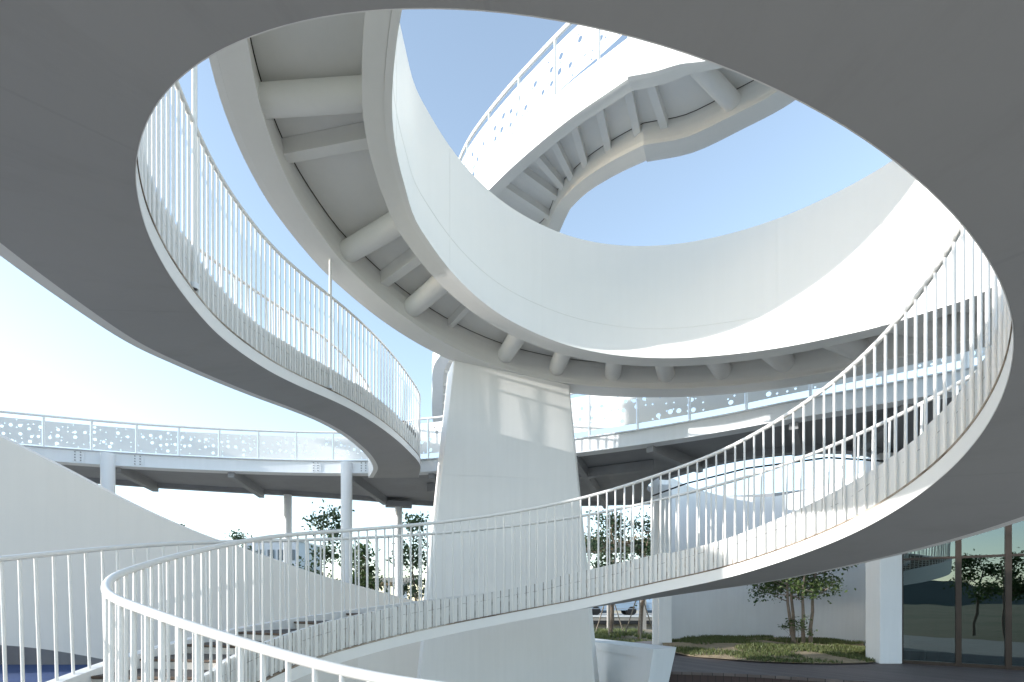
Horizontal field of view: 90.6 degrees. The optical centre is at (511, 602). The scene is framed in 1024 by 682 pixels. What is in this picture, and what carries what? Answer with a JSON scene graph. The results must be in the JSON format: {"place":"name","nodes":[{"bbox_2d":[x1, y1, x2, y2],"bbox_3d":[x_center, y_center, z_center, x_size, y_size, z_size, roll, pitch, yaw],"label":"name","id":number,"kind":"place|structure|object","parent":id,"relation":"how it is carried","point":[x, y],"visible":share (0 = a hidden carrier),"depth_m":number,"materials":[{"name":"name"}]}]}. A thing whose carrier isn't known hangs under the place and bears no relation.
{"place":"outdoors","nodes":[
{"label":"outdoors","id":0,"kind":"place"},
{"bbox_2d":[247,542,322,571],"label":"office block","id":1,"kind":"structure","parent":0,"point":[275,546],"depth_m":62.00,"materials":[{"name":"white paint"}]},
{"bbox_2d":[278,550,283,559],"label":"window","id":2,"kind":"structure","parent":1,"relation":"in","point":[278,550],"depth_m":61.96,"materials":[{"name":"glass"}]},
{"bbox_2d":[292,550,294,559],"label":"window","id":3,"kind":"structure","parent":1,"relation":"in","point":[293,551],"depth_m":61.96,"materials":[{"name":"glass"}]},
{"bbox_2d":[0,9,984,600],"label":"sky","id":4,"kind":"structure","parent":0,"point":[55,360],"materials":[{"name":"blue"}]},
{"bbox_2d":[584,529,649,628],"bbox_3d":[6.800,-1.361,33.435,7.762,6.922,3.863,0,0,0],"label":"tree","id":5,"kind":"object","parent":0,"point":[622,550],"visible":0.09,"depth_m":32.70,"materials":[{"name":"plant"}]},
{"bbox_2d":[594,627,651,641],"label":"verge","id":6,"kind":"structure","parent":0,"point":[632,636],"depth_m":25.52,"materials":[{"name":"green plant"}]},
{"bbox_2d":[386,511,430,600],"bbox_3d":[-4.381,-0.991,22.292,1.788,6.205,2.981,0,0,23],"label":"young tree","id":7,"kind":"object","parent":6,"relation":"on","point":[417,519],"visible":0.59,"depth_m":22.33,"materials":[{"name":"green plant"}]},
{"bbox_2d":[584,526,604,555],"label":"staked tree","id":8,"kind":"object","parent":6,"relation":"on","point":[591,541],"visible":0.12,"depth_m":28.09,"materials":[{"name":"green plant"}]},
{"bbox_2d":[595,604,623,635],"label":"tree stakes","id":9,"kind":"object","parent":6,"relation":"on","point":[609,619],"visible":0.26,"depth_m":25.61,"materials":[{"name":"brown wood"}]},
{"bbox_2d":[586,506,637,633],"bbox_3d":[4.570,-1.545,25.497,3.189,6.737,3.549,0,0,0],"label":"staked tree","id":10,"kind":"object","parent":6,"relation":"on","point":[602,543],"visible":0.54,"depth_m":25.17,"materials":[{"name":"green plant"}]},
{"bbox_2d":[622,507,650,638],"bbox_3d":[6.736,-1.472,25.013,3.108,6.676,3.312,0,0,0],"label":"staked tree","id":11,"kind":"object","parent":6,"relation":"on","point":[647,545],"visible":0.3,"depth_m":25.15,"materials":[{"name":"green plant"}]},
{"bbox_2d":[624,600,651,636],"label":"tree stakes","id":12,"kind":"object","parent":6,"relation":"on","point":[639,616],"visible":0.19,"depth_m":25.09,"materials":[{"name":"brown wood"}]},
{"bbox_2d":[671,634,875,663],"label":"grass","id":13,"kind":"structure","parent":0,"point":[835,649],"depth_m":13.60,"materials":[{"name":"green plant"}]},
{"label":"paving","id":14,"kind":"structure","parent":0,"visible":0},
{"bbox_2d":[0,665,87,681],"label":"blue floor","id":15,"kind":"structure","parent":14,"relation":"on","point":[31,673],"depth_m":10.54,"materials":[{"name":"rubber"}]},
{"bbox_2d":[0,645,102,664],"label":"plinth wall","id":16,"kind":"structure","parent":14,"relation":"on","point":[30,656],"depth_m":11.90,"materials":[{"name":"grey concrete"}]},
{"bbox_2d":[100,452,114,492],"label":"walkway column","id":17,"kind":"structure","parent":14,"relation":"on","point":[107,470],"depth_m":12.83,"materials":[{"name":"white paint"}]},
{"bbox_2d":[0,345,991,508],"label":"elevated walkway","id":18,"kind":"structure","parent":17,"relation":"on","point":[609,460],"depth_m":12.89,"materials":[{"name":"white paint"}]},
{"bbox_2d":[0,434,412,681],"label":"sweeping wall","id":19,"kind":"structure","parent":14,"relation":"on","point":[47,504],"depth_m":9.16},
{"bbox_2d":[284,494,291,564],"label":"walkway column","id":20,"kind":"structure","parent":14,"relation":"on","point":[287,513],"depth_m":16.39,"materials":[{"name":"white paint"}]},
{"bbox_2d":[341,461,351,583],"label":"walkway column","id":21,"kind":"structure","parent":14,"relation":"on","point":[346,494],"depth_m":13.65,"materials":[{"name":"white paint"}]},
{"bbox_2d":[385,500,411,596],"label":"walkway column","id":22,"kind":"structure","parent":14,"relation":"on","point":[398,506],"depth_m":17.59,"materials":[{"name":"white paint"}]},
{"bbox_2d":[0,0,1023,681],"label":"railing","id":23,"kind":"object","parent":14,"relation":"on","point":[928,94],"visible":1,"depth_m":3.63,"materials":[{"name":"metal"}]},
{"bbox_2d":[190,66,198,290],"bbox_3d":[-2.846,-5.183,4.542,0.140,4.750,0.140,0,0,0],"label":"lamp post","id":24,"kind":"object","parent":23,"relation":"on","point":[194,284],"visible":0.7,"depth_m":4.52,"materials":[{"name":"white metal"}]},
{"bbox_2d":[328,258,332,389],"bbox_3d":[-2.930,-5.819,8.172,0.140,4.750,0.140,0,0,0],"label":"lamp post","id":25,"kind":"object","parent":23,"relation":"on","point":[330,386],"visible":0.34,"depth_m":8.15,"materials":[{"name":"white metal"}]},
{"bbox_2d":[358,361,675,681],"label":"pylon","id":26,"kind":"object","parent":14,"relation":"on","point":[507,441],"visible":0.76,"depth_m":10.20,"materials":[{"name":"paint"}]},
{"bbox_2d":[209,10,997,397],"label":"spiral ramp","id":27,"kind":"structure","parent":26,"relation":"on","point":[391,206],"depth_m":8.19,"materials":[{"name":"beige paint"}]},
{"bbox_2d":[669,674,817,681],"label":"deck skirt","id":28,"kind":"object","parent":14,"relation":"on","point":[690,678],"visible":0.74,"depth_m":10.45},
{"bbox_2d":[634,641,1023,681],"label":"timber deck","id":29,"kind":"structure","parent":28,"relation":"on","point":[818,672],"depth_m":10.62,"materials":[{"name":"brown wood"}]},
{"bbox_2d":[658,484,671,645],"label":"pier","id":30,"kind":"structure","parent":29,"relation":"on","point":[664,619],"depth_m":15.14,"materials":[{"name":"white concrete"}]},
{"bbox_2d":[662,637,872,662],"bbox_3d":[7.420,1.298,14.750,5.960,0.261,5.960,0,0,0],"label":"mound","id":31,"kind":"object","parent":29,"relation":"on","point":[814,655],"visible":0.26,"depth_m":13.15,"materials":[{"name":"green plant"}]},
{"bbox_2d":[777,615,817,643],"bbox_3d":[8.094,0.765,14.559,0.758,0.868,1.180,0,0,-23],"label":"shrub","id":32,"kind":"object","parent":31,"relation":"on","point":[790,625],"visible":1,"depth_m":14.39,"materials":[{"name":"green plant"}]},
{"bbox_2d":[747,565,856,643],"bbox_3d":[8.214,-0.715,14.879,3.086,3.874,3.222,0,0,43],"label":"courtyard tree","id":33,"kind":"object","parent":31,"relation":"on","point":[815,587],"visible":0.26,"depth_m":14.79,"materials":[{"name":"green plant"}]},
{"bbox_2d":[866,453,901,663],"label":"pier","id":34,"kind":"structure","parent":29,"relation":"on","point":[884,611],"depth_m":11.93,"materials":[{"name":"white concrete"}]},
{"bbox_2d":[902,521,1023,669],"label":"glass facade","id":35,"kind":"structure","parent":29,"relation":"on","point":[962,602],"depth_m":11.38,"materials":[{"name":"clear glass"}]},
{"bbox_2d":[652,472,865,645],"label":"court wall","id":36,"kind":"structure","parent":14,"relation":"on","point":[731,611],"depth_m":17.34,"materials":[{"name":"white paint"}]},
{"bbox_3d":[-0.950,-4.650,15.300,1.000,13.500,1.000,0,0,0],"label":"ramp column","id":37,"kind":"object","parent":14,"relation":"on","visible":0},
{"bbox_2d":[432,352,452,433],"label":"branch ramp","id":38,"kind":"structure","parent":37,"relation":"attached to","point":[441,365],"depth_m":16.47,"materials":[{"name":"white paint"}]},
{"label":"ground","id":39,"kind":"structure","parent":0,"visible":0},
{"bbox_2d":[224,529,256,551],"bbox_3d":[-16.402,-1.115,30.223,2.559,6.439,2.450,0,0,-11],"label":"young tree","id":40,"kind":"object","parent":39,"relation":"on","point":[237,537],"visible":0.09,"depth_m":30.23,"materials":[{"name":"green plant"}]},
{"bbox_2d":[292,499,357,579],"bbox_3d":[-8.180,-1.180,22.345,2.942,6.566,2.428,0,0,0],"label":"young tree","id":41,"kind":"object","parent":39,"relation":"on","point":[323,517],"visible":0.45,"depth_m":22.06,"materials":[{"name":"green plant"}]},
{"bbox_2d":[330,539,394,591],"bbox_3d":[-6.354,-0.294,21.323,2.912,4.797,2.369,0,0,0],"label":"young tree","id":42,"kind":"object","parent":39,"relation":"on","point":[371,582],"visible":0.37,"depth_m":21.20,"materials":[{"name":"green plant"}]},
{"bbox_2d":[372,577,422,597],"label":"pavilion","id":43,"kind":"structure","parent":39,"relation":"on","point":[407,579],"depth_m":38.50,"materials":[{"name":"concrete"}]},
{"bbox_2d":[592,603,651,628],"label":"road bridge","id":44,"kind":"structure","parent":39,"relation":"on","point":[633,622],"depth_m":36.00,"materials":[{"name":"concrete"}]},
{"bbox_2d":[592,601,638,614],"bbox_3d":[7.400,0.220,37.600,4.300,1.440,1.740,0,0,0],"label":"parked car","id":45,"kind":"object","parent":44,"relation":"on","point":[619,605],"visible":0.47,"depth_m":36.74,"materials":[{"name":"white paint"}]},
{"bbox_2d":[618,599,651,614],"bbox_3d":[9.900,0.220,37.700,4.300,1.440,1.740,0,0,0],"label":"parked car","id":46,"kind":"object","parent":44,"relation":"on","point":[648,603],"visible":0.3,"depth_m":36.84,"materials":[{"name":"paint"}]},
{"bbox_2d":[600,610,651,612],"bbox_3d":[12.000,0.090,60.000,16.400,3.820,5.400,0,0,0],"label":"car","id":47,"kind":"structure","parent":39,"relation":"on","point":[605,611],"depth_m":57.45,"materials":[{"name":"metal"}]}
]}

